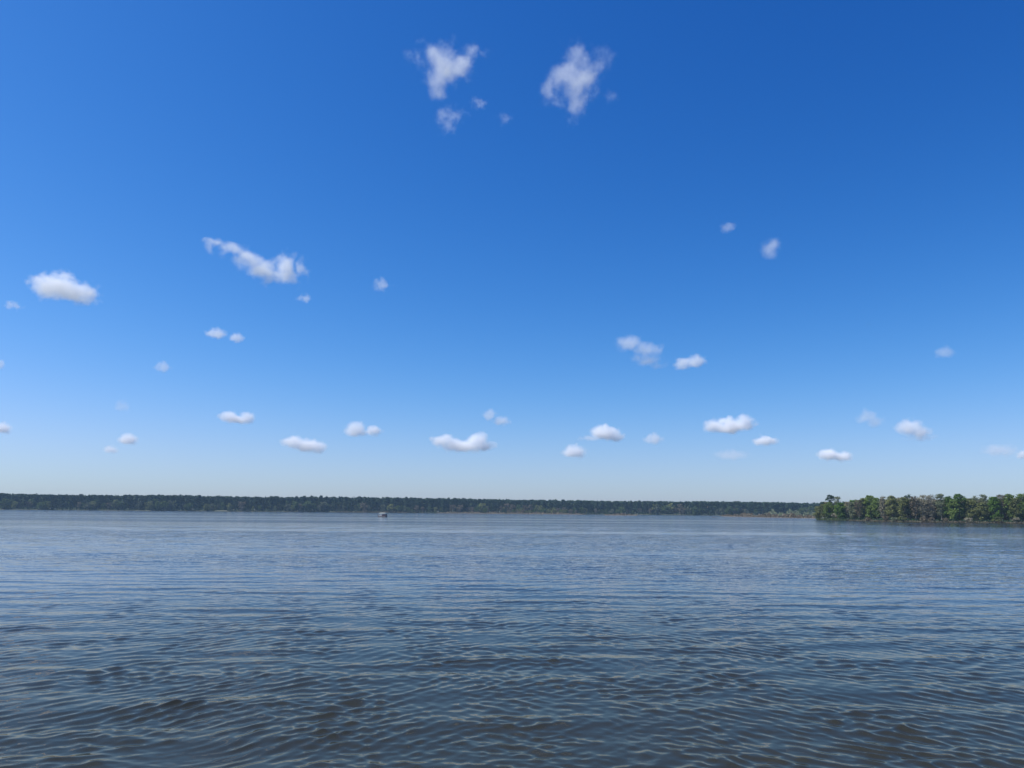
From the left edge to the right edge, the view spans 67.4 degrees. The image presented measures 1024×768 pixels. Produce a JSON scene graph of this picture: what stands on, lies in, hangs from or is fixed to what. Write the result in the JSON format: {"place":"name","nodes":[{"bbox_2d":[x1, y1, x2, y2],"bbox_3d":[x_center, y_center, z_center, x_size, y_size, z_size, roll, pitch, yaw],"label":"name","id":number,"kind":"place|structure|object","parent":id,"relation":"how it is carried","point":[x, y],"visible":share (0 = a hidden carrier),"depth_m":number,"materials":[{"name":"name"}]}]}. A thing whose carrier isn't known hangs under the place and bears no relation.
{"place":"outdoors","nodes":[
{"label":"outdoors","id":0,"kind":"place"},
{"bbox_2d":[0,509,1023,767],"bbox_3d":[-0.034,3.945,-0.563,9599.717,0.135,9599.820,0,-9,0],"label":"water","id":1,"kind":"structure","parent":0,"point":[194,639],"depth_m":23.89,"materials":[{"name":"blue liquid"}]},
{"bbox_2d":[0,0,1023,512],"label":"sky","id":2,"kind":"structure","parent":0,"point":[594,250],"materials":[{"name":"blue"}]},
{"bbox_2d":[9,508,1022,522],"bbox_3d":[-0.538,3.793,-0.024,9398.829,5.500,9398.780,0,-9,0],"label":"ground","id":3,"kind":"structure","parent":0,"point":[401,512],"depth_m":1257.36,"materials":[{"name":"soil"}]},
{"bbox_2d":[0,498,9,507],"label":"green tree","id":4,"kind":"object","parent":3,"relation":"on","point":[4,500],"visible":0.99,"depth_m":1189.51,"materials":[{"name":"green plant"}]},
{"bbox_2d":[6,499,13,508],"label":"green tree","id":5,"kind":"object","parent":3,"relation":"on","point":[9,506],"visible":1,"depth_m":1191.88,"materials":[{"name":"green plant"}]},
{"bbox_2d":[11,501,17,508],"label":"olive tree","id":6,"kind":"object","parent":3,"relation":"on","point":[14,504],"visible":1,"depth_m":1188.73,"materials":[{"name":"green plant"}]},
{"bbox_2d":[21,495,27,506],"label":"pine tree","id":7,"kind":"object","parent":3,"relation":"on","point":[24,498],"visible":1,"depth_m":1201.60,"materials":[{"name":"green plant"}]},
{"bbox_2d":[31,495,39,506],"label":"pine tree","id":8,"kind":"object","parent":3,"relation":"on","point":[35,498],"visible":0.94,"depth_m":1209.64,"materials":[{"name":"green plant"}]},
{"bbox_2d":[36,501,43,509],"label":"green tree","id":9,"kind":"object","parent":3,"relation":"on","point":[39,504],"visible":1,"depth_m":1194.07,"materials":[{"name":"green plant"}]},
{"bbox_2d":[51,495,57,507],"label":"pine tree","id":10,"kind":"object","parent":3,"relation":"on","point":[55,497],"visible":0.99,"depth_m":1208.34,"materials":[{"name":"green plant"}]},
{"bbox_2d":[57,494,64,507],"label":"pine tree","id":11,"kind":"object","parent":3,"relation":"on","point":[61,500],"visible":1,"depth_m":1209.27,"materials":[{"name":"green plant"}]},
{"bbox_2d":[68,495,73,507],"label":"pine tree","id":12,"kind":"object","parent":3,"relation":"on","point":[70,499],"visible":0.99,"depth_m":1217.41,"materials":[{"name":"green plant"}]},
{"bbox_2d":[71,495,77,507],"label":"pine tree","id":13,"kind":"object","parent":3,"relation":"on","point":[74,501],"visible":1,"depth_m":1218.64,"materials":[{"name":"green plant"}]},
{"bbox_2d":[96,495,101,508],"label":"pine tree","id":14,"kind":"object","parent":3,"relation":"on","point":[98,499],"visible":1,"depth_m":1218.31,"materials":[{"name":"green plant"}]},
{"bbox_2d":[98,495,105,508],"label":"pine tree","id":15,"kind":"object","parent":3,"relation":"on","point":[102,498],"visible":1,"depth_m":1219.22,"materials":[{"name":"green plant"}]},
{"bbox_2d":[105,495,111,507],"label":"pine tree","id":16,"kind":"object","parent":3,"relation":"on","point":[107,497],"visible":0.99,"depth_m":1220.93,"materials":[{"name":"green plant"}]},
{"bbox_2d":[122,495,128,508],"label":"pine tree","id":17,"kind":"object","parent":3,"relation":"on","point":[124,498],"visible":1,"depth_m":1223.56,"materials":[{"name":"green plant"}]},
{"bbox_2d":[126,495,133,509],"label":"pine tree","id":18,"kind":"object","parent":3,"relation":"on","point":[129,498],"visible":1,"depth_m":1223.90,"materials":[{"name":"green plant"}]},
{"bbox_2d":[132,495,139,508],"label":"pine tree","id":19,"kind":"object","parent":3,"relation":"on","point":[135,500],"visible":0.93,"depth_m":1231.93,"materials":[{"name":"green plant"}]},
{"bbox_2d":[137,495,145,507],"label":"pine tree","id":20,"kind":"object","parent":3,"relation":"on","point":[141,498],"visible":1,"depth_m":1227.95,"materials":[{"name":"green plant"}]},
{"bbox_2d":[145,501,153,508],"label":"olive tree","id":21,"kind":"object","parent":3,"relation":"on","point":[150,505],"visible":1,"depth_m":1220.19,"materials":[{"name":"green plant"}]},
{"bbox_2d":[154,500,160,509],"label":"green tree","id":22,"kind":"object","parent":3,"relation":"on","point":[157,503],"visible":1,"depth_m":1221.11,"materials":[{"name":"green plant"}]},
{"bbox_2d":[160,501,169,509],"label":"green tree","id":23,"kind":"object","parent":3,"relation":"on","point":[164,504],"visible":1,"depth_m":1222.14,"materials":[{"name":"green plant"}]},
{"bbox_2d":[174,496,181,508],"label":"pine tree","id":24,"kind":"object","parent":3,"relation":"on","point":[177,498],"visible":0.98,"depth_m":1235.36,"materials":[{"name":"green plant"}]},
{"bbox_2d":[184,495,190,507],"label":"pine tree","id":25,"kind":"object","parent":3,"relation":"on","point":[187,500],"visible":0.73,"depth_m":1245.71,"materials":[{"name":"green plant"}]},
{"bbox_2d":[192,495,198,509],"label":"pine tree","id":26,"kind":"object","parent":3,"relation":"on","point":[194,499],"visible":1,"depth_m":1242.62,"materials":[{"name":"green plant"}]},
{"bbox_2d":[200,496,207,509],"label":"pine tree","id":27,"kind":"object","parent":3,"relation":"on","point":[203,501],"visible":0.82,"depth_m":1251.59,"materials":[{"name":"green plant"}]},
{"bbox_2d":[214,495,220,507],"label":"pine tree","id":28,"kind":"object","parent":3,"relation":"on","point":[217,502],"visible":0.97,"depth_m":1255.86,"materials":[{"name":"green plant"}]},
{"bbox_2d":[232,496,238,510],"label":"pine tree","id":29,"kind":"object","parent":3,"relation":"on","point":[235,501],"visible":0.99,"depth_m":1263.34,"materials":[{"name":"green plant"}]},
{"bbox_2d":[237,502,245,509],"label":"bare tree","id":30,"kind":"object","parent":3,"relation":"on","point":[242,505],"visible":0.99,"depth_m":1253.38,"materials":[{"name":"grey plant"}]},
{"bbox_2d":[252,496,257,509],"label":"pine tree","id":31,"kind":"object","parent":3,"relation":"on","point":[255,501],"visible":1,"depth_m":1264.08,"materials":[{"name":"green plant"}]},
{"bbox_2d":[267,496,274,509],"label":"pine tree","id":32,"kind":"object","parent":3,"relation":"on","point":[271,501],"visible":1,"depth_m":1269.56,"materials":[{"name":"green plant"}]},
{"bbox_2d":[272,496,278,509],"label":"pine tree","id":33,"kind":"object","parent":3,"relation":"on","point":[275,498],"visible":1,"depth_m":1272.50,"materials":[{"name":"green plant"}]},
{"bbox_2d":[278,497,284,509],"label":"pine tree","id":34,"kind":"object","parent":3,"relation":"on","point":[281,500],"visible":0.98,"depth_m":1280.22,"materials":[{"name":"green plant"}]},
{"bbox_2d":[302,501,311,511],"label":"green tree","id":35,"kind":"object","parent":3,"relation":"on","point":[308,504],"visible":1,"depth_m":1272.41,"materials":[{"name":"green plant"}]},
{"bbox_2d":[331,497,336,509],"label":"pine tree","id":36,"kind":"object","parent":3,"relation":"on","point":[334,504],"visible":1,"depth_m":1294.12,"materials":[{"name":"green plant"}]},
{"bbox_2d":[346,498,353,509],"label":"pine tree","id":37,"kind":"object","parent":3,"relation":"on","point":[349,504],"visible":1,"depth_m":1295.00,"materials":[{"name":"green plant"}]},
{"bbox_2d":[361,496,367,509],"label":"pine tree","id":38,"kind":"object","parent":3,"relation":"on","point":[364,498],"visible":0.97,"depth_m":1295.89,"materials":[{"name":"green plant"}]},
{"bbox_2d":[335,511,409,512],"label":"brush","id":39,"kind":"object","parent":3,"relation":"on","point":[370,511],"visible":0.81,"depth_m":1281.15,"materials":[{"name":"green plant"}]},
{"bbox_2d":[370,497,376,510],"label":"pine tree","id":40,"kind":"object","parent":3,"relation":"on","point":[373,505],"visible":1,"depth_m":1296.30,"materials":[{"name":"green plant"}]},
{"bbox_2d":[375,498,380,509],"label":"pine tree","id":41,"kind":"object","parent":3,"relation":"on","point":[378,502],"visible":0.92,"depth_m":1302.03,"materials":[{"name":"green plant"}]},
{"bbox_2d":[382,498,388,510],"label":"pine tree","id":42,"kind":"object","parent":3,"relation":"on","point":[385,501],"visible":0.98,"depth_m":1297.57,"materials":[{"name":"green plant"}]},
{"bbox_2d":[387,504,394,511],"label":"olive tree","id":43,"kind":"object","parent":3,"relation":"on","point":[391,507],"visible":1,"depth_m":1287.44,"materials":[{"name":"green plant"}]},
{"bbox_2d":[0,507,797,515],"bbox_3d":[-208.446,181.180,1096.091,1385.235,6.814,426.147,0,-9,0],"label":"undergrowth","id":44,"kind":"object","parent":3,"relation":"on","point":[267,509],"visible":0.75,"depth_m":1259.51,"materials":[{"name":"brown plant"}]},
{"bbox_2d":[410,497,415,509],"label":"pine tree","id":45,"kind":"object","parent":3,"relation":"on","point":[412,503],"visible":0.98,"depth_m":1298.76,"materials":[{"name":"green plant"}]},
{"bbox_2d":[8,493,819,513],"bbox_3d":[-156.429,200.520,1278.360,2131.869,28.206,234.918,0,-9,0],"label":"pine wood","id":46,"kind":"object","parent":3,"relation":"on","point":[592,503],"visible":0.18,"depth_m":1302.11,"materials":[{"name":"green plant"}]},
{"bbox_2d":[414,498,420,510],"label":"pine tree","id":47,"kind":"object","parent":3,"relation":"on","point":[417,502],"visible":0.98,"depth_m":1299.17,"materials":[{"name":"green plant"}]},
{"bbox_2d":[427,498,433,510],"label":"pine tree","id":48,"kind":"object","parent":3,"relation":"on","point":[430,501],"visible":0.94,"depth_m":1306.01,"materials":[{"name":"green plant"}]},
{"bbox_2d":[441,498,446,511],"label":"pine tree","id":49,"kind":"object","parent":3,"relation":"on","point":[443,504],"visible":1,"depth_m":1300.08,"materials":[{"name":"green plant"}]},
{"bbox_2d":[462,498,467,510],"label":"pine tree","id":50,"kind":"object","parent":3,"relation":"on","point":[464,502],"visible":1,"depth_m":1301.54,"materials":[{"name":"green plant"}]},
{"bbox_2d":[479,503,487,512],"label":"olive tree","id":51,"kind":"object","parent":3,"relation":"on","point":[481,509],"visible":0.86,"depth_m":1292.48,"materials":[{"name":"green plant"}]},
{"bbox_2d":[490,499,497,511],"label":"pine tree","id":52,"kind":"object","parent":3,"relation":"on","point":[493,507],"visible":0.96,"depth_m":1304.11,"materials":[{"name":"green plant"}]},
{"bbox_2d":[573,500,579,512],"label":"pine tree","id":53,"kind":"object","parent":3,"relation":"on","point":[577,505],"visible":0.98,"depth_m":1298.51,"materials":[{"name":"green plant"}]},
{"bbox_2d":[594,501,599,512],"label":"pine tree","id":54,"kind":"object","parent":3,"relation":"on","point":[596,505],"visible":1,"depth_m":1297.30,"materials":[{"name":"green plant"}]},
{"bbox_2d":[606,501,610,512],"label":"pine tree","id":55,"kind":"object","parent":3,"relation":"on","point":[608,504],"visible":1,"depth_m":1296.26,"materials":[{"name":"green plant"}]},
{"bbox_2d":[641,501,647,513],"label":"pine tree","id":56,"kind":"object","parent":3,"relation":"on","point":[644,508],"visible":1,"depth_m":1288.01,"materials":[{"name":"green plant"}]},
{"bbox_2d":[661,505,669,513],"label":"green tree","id":57,"kind":"object","parent":3,"relation":"on","point":[665,508],"visible":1,"depth_m":1272.11,"materials":[{"name":"green plant"}]},
{"bbox_2d":[677,504,683,513],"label":"bare tree","id":58,"kind":"object","parent":3,"relation":"on","point":[680,508],"visible":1,"depth_m":1266.22,"materials":[{"name":"grey plant"}]},
{"bbox_2d":[702,501,708,513],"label":"pine tree","id":59,"kind":"object","parent":3,"relation":"on","point":[705,509],"visible":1,"depth_m":1264.27,"materials":[{"name":"green plant"}]},
{"bbox_2d":[708,502,713,514],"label":"pine tree","id":60,"kind":"object","parent":3,"relation":"on","point":[710,508],"visible":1,"depth_m":1262.94,"materials":[{"name":"green plant"}]},
{"bbox_2d":[749,503,754,512],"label":"pine tree","id":61,"kind":"object","parent":3,"relation":"on","point":[752,505],"visible":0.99,"depth_m":1251.63,"materials":[{"name":"green plant"}]},
{"bbox_2d":[758,502,763,513],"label":"pine tree","id":62,"kind":"object","parent":3,"relation":"on","point":[760,506],"visible":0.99,"depth_m":1251.45,"materials":[{"name":"green plant"}]},
{"bbox_2d":[774,502,779,513],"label":"pine tree","id":63,"kind":"object","parent":3,"relation":"on","point":[776,506],"visible":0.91,"depth_m":1248.69,"materials":[{"name":"green plant"}]},
{"bbox_2d":[768,509,814,515],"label":"marsh thicket","id":64,"kind":"object","parent":3,"relation":"on","point":[787,512],"visible":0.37,"depth_m":925.50,"materials":[{"name":"green plant"}]},
{"bbox_2d":[812,506,821,518],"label":"broadleaf tree","id":65,"kind":"object","parent":3,"relation":"on","point":[816,514],"visible":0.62,"depth_m":526.27,"materials":[{"name":"green plant"}]},
{"bbox_2d":[817,504,828,517],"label":"broadleaf tree","id":66,"kind":"object","parent":3,"relation":"on","point":[820,508],"visible":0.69,"depth_m":518.60,"materials":[{"name":"green plant"}]},
{"bbox_2d":[822,502,833,517],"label":"broadleaf tree","id":67,"kind":"object","parent":3,"relation":"on","point":[827,506],"visible":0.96,"depth_m":512.75,"materials":[{"name":"green plant"}]},
{"bbox_2d":[825,494,834,501],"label":"pine tree","id":68,"kind":"object","parent":3,"relation":"on","point":[829,497],"visible":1,"depth_m":515.15,"materials":[{"name":"green plant"}]},
{"bbox_2d":[815,517,846,520],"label":"grass","id":69,"kind":"structure","parent":3,"relation":"on","point":[833,518],"depth_m":500.37,"materials":[{"name":"green plant"}]},
{"bbox_2d":[833,502,846,517],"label":"broadleaf tree","id":70,"kind":"object","parent":3,"relation":"on","point":[839,509],"visible":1,"depth_m":489.91,"materials":[{"name":"green plant"}]},
{"bbox_2d":[844,502,850,517],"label":"bare tree","id":71,"kind":"object","parent":3,"relation":"on","point":[847,509],"visible":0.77,"depth_m":489.23,"materials":[{"name":"grey plant"}]},
{"bbox_2d":[846,502,857,518],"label":"broadleaf tree","id":72,"kind":"object","parent":3,"relation":"on","point":[852,513],"visible":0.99,"depth_m":481.98,"materials":[{"name":"green plant"}]},
{"bbox_2d":[854,500,863,517],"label":"bare tree","id":73,"kind":"object","parent":3,"relation":"on","point":[856,502],"visible":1,"depth_m":477.51,"materials":[{"name":"grey plant"}]},
{"bbox_2d":[860,498,868,517],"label":"broadleaf tree","id":74,"kind":"object","parent":3,"relation":"on","point":[864,513],"visible":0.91,"depth_m":476.50,"materials":[{"name":"green plant"}]},
{"bbox_2d":[864,495,873,518],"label":"broadleaf tree","id":75,"kind":"object","parent":3,"relation":"on","point":[868,499],"visible":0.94,"depth_m":472.64,"materials":[{"name":"green plant"}]},
{"bbox_2d":[870,497,880,518],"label":"broadleaf tree","id":76,"kind":"object","parent":3,"relation":"on","point":[875,504],"visible":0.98,"depth_m":467.90,"materials":[{"name":"green plant"}]},
{"bbox_2d":[878,496,887,515],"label":"bare tree","id":77,"kind":"object","parent":3,"relation":"on","point":[882,505],"visible":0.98,"depth_m":462.90,"materials":[{"name":"grey plant"}]},
{"bbox_2d":[883,495,897,517],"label":"broadleaf tree","id":78,"kind":"object","parent":3,"relation":"on","point":[891,503],"visible":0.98,"depth_m":456.39,"materials":[{"name":"green plant"}]},
{"bbox_2d":[897,497,911,516],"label":"broadleaf tree","id":79,"kind":"object","parent":3,"relation":"on","point":[903,503],"visible":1,"depth_m":446.36,"materials":[{"name":"green plant"}]},
{"bbox_2d":[908,496,920,519],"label":"bare tree","id":80,"kind":"object","parent":3,"relation":"on","point":[915,508],"visible":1,"depth_m":441.92,"materials":[{"name":"grey plant"}]},
{"bbox_2d":[915,495,928,516],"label":"bare tree","id":81,"kind":"object","parent":3,"relation":"on","point":[921,499],"visible":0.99,"depth_m":439.98,"materials":[{"name":"grey plant"}]},
{"bbox_2d":[824,499,1023,520],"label":"headland wood","id":82,"kind":"object","parent":3,"relation":"on","point":[938,517],"visible":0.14,"depth_m":446.50,"materials":[{"name":"green plant"}]},
{"bbox_2d":[925,495,936,516],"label":"bare tree","id":83,"kind":"object","parent":3,"relation":"on","point":[931,499],"visible":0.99,"depth_m":438.06,"materials":[{"name":"grey plant"}]},
{"bbox_2d":[842,517,1022,522],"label":"undergrowth","id":84,"kind":"object","parent":3,"relation":"on","point":[978,520],"visible":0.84,"depth_m":429.66,"materials":[{"name":"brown plant"}]},
{"bbox_2d":[845,519,1023,522],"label":"grass","id":85,"kind":"structure","parent":3,"relation":"on","point":[937,521],"depth_m":426.89,"materials":[{"name":"green plant"}]},
{"bbox_2d":[934,494,945,519],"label":"broadleaf tree","id":86,"kind":"object","parent":3,"relation":"on","point":[940,506],"visible":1,"depth_m":434.44,"materials":[{"name":"green plant"}]},
{"bbox_2d":[941,496,951,518],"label":"broadleaf tree","id":87,"kind":"object","parent":3,"relation":"on","point":[946,499],"visible":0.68,"depth_m":432.13,"materials":[{"name":"green plant"}]},
{"bbox_2d":[946,500,959,520],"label":"broadleaf tree","id":88,"kind":"object","parent":3,"relation":"on","point":[952,505],"visible":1,"depth_m":426.86,"materials":[{"name":"green plant"}]},
{"bbox_2d":[948,494,968,520],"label":"broadleaf tree","id":89,"kind":"object","parent":3,"relation":"on","point":[960,498],"visible":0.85,"depth_m":428.23,"materials":[{"name":"green plant"}]},
{"bbox_2d":[959,498,976,518],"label":"broadleaf tree","id":90,"kind":"object","parent":3,"relation":"on","point":[969,502],"visible":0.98,"depth_m":425.50,"materials":[{"name":"green plant"}]},
{"bbox_2d":[971,496,979,519],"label":"broadleaf tree","id":91,"kind":"object","parent":3,"relation":"on","point":[975,499],"visible":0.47,"depth_m":428.83,"materials":[{"name":"green plant"}]},
{"bbox_2d":[973,502,988,520],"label":"broadleaf tree","id":92,"kind":"object","parent":3,"relation":"on","point":[980,510],"visible":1,"depth_m":420.54,"materials":[{"name":"green plant"}]},
{"bbox_2d":[979,494,988,519],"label":"broadleaf tree","id":93,"kind":"object","parent":3,"relation":"on","point":[983,498],"visible":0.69,"depth_m":424.54,"materials":[{"name":"green plant"}]},
{"bbox_2d":[987,496,1003,519],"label":"broadleaf tree","id":94,"kind":"object","parent":3,"relation":"on","point":[994,505],"visible":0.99,"depth_m":418.23,"materials":[{"name":"green plant"}]},
{"bbox_2d":[996,494,1005,520],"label":"bare tree","id":95,"kind":"object","parent":3,"relation":"on","point":[1000,502],"visible":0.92,"depth_m":419.88,"materials":[{"name":"grey plant"}]},
{"bbox_2d":[1000,494,1016,518],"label":"broadleaf tree","id":96,"kind":"object","parent":3,"relation":"on","point":[1007,497],"visible":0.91,"depth_m":417.00,"materials":[{"name":"green plant"}]},
{"bbox_2d":[1008,498,1022,520],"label":"broadleaf tree","id":97,"kind":"object","parent":3,"relation":"on","point":[1014,502],"visible":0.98,"depth_m":413.07,"materials":[{"name":"green plant"}]},
{"bbox_2d":[1012,494,1023,520],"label":"broadleaf tree","id":98,"kind":"object","parent":3,"relation":"on","point":[1019,496],"visible":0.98,"depth_m":412.09,"materials":[{"name":"green plant"}]},
{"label":"mud bank","id":99,"kind":"structure","parent":0,"visible":0},
{"bbox_2d":[437,511,583,513],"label":"brush","id":100,"kind":"object","parent":99,"relation":"on","point":[519,512],"visible":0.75,"depth_m":1160.51,"materials":[{"name":"green plant"}]},
{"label":"mud bank","id":101,"kind":"structure","parent":0,"visible":0},
{"bbox_2d":[721,512,814,517],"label":"brush","id":102,"kind":"object","parent":101,"relation":"on","point":[789,515],"visible":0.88,"depth_m":751.91,"materials":[{"name":"green plant"}]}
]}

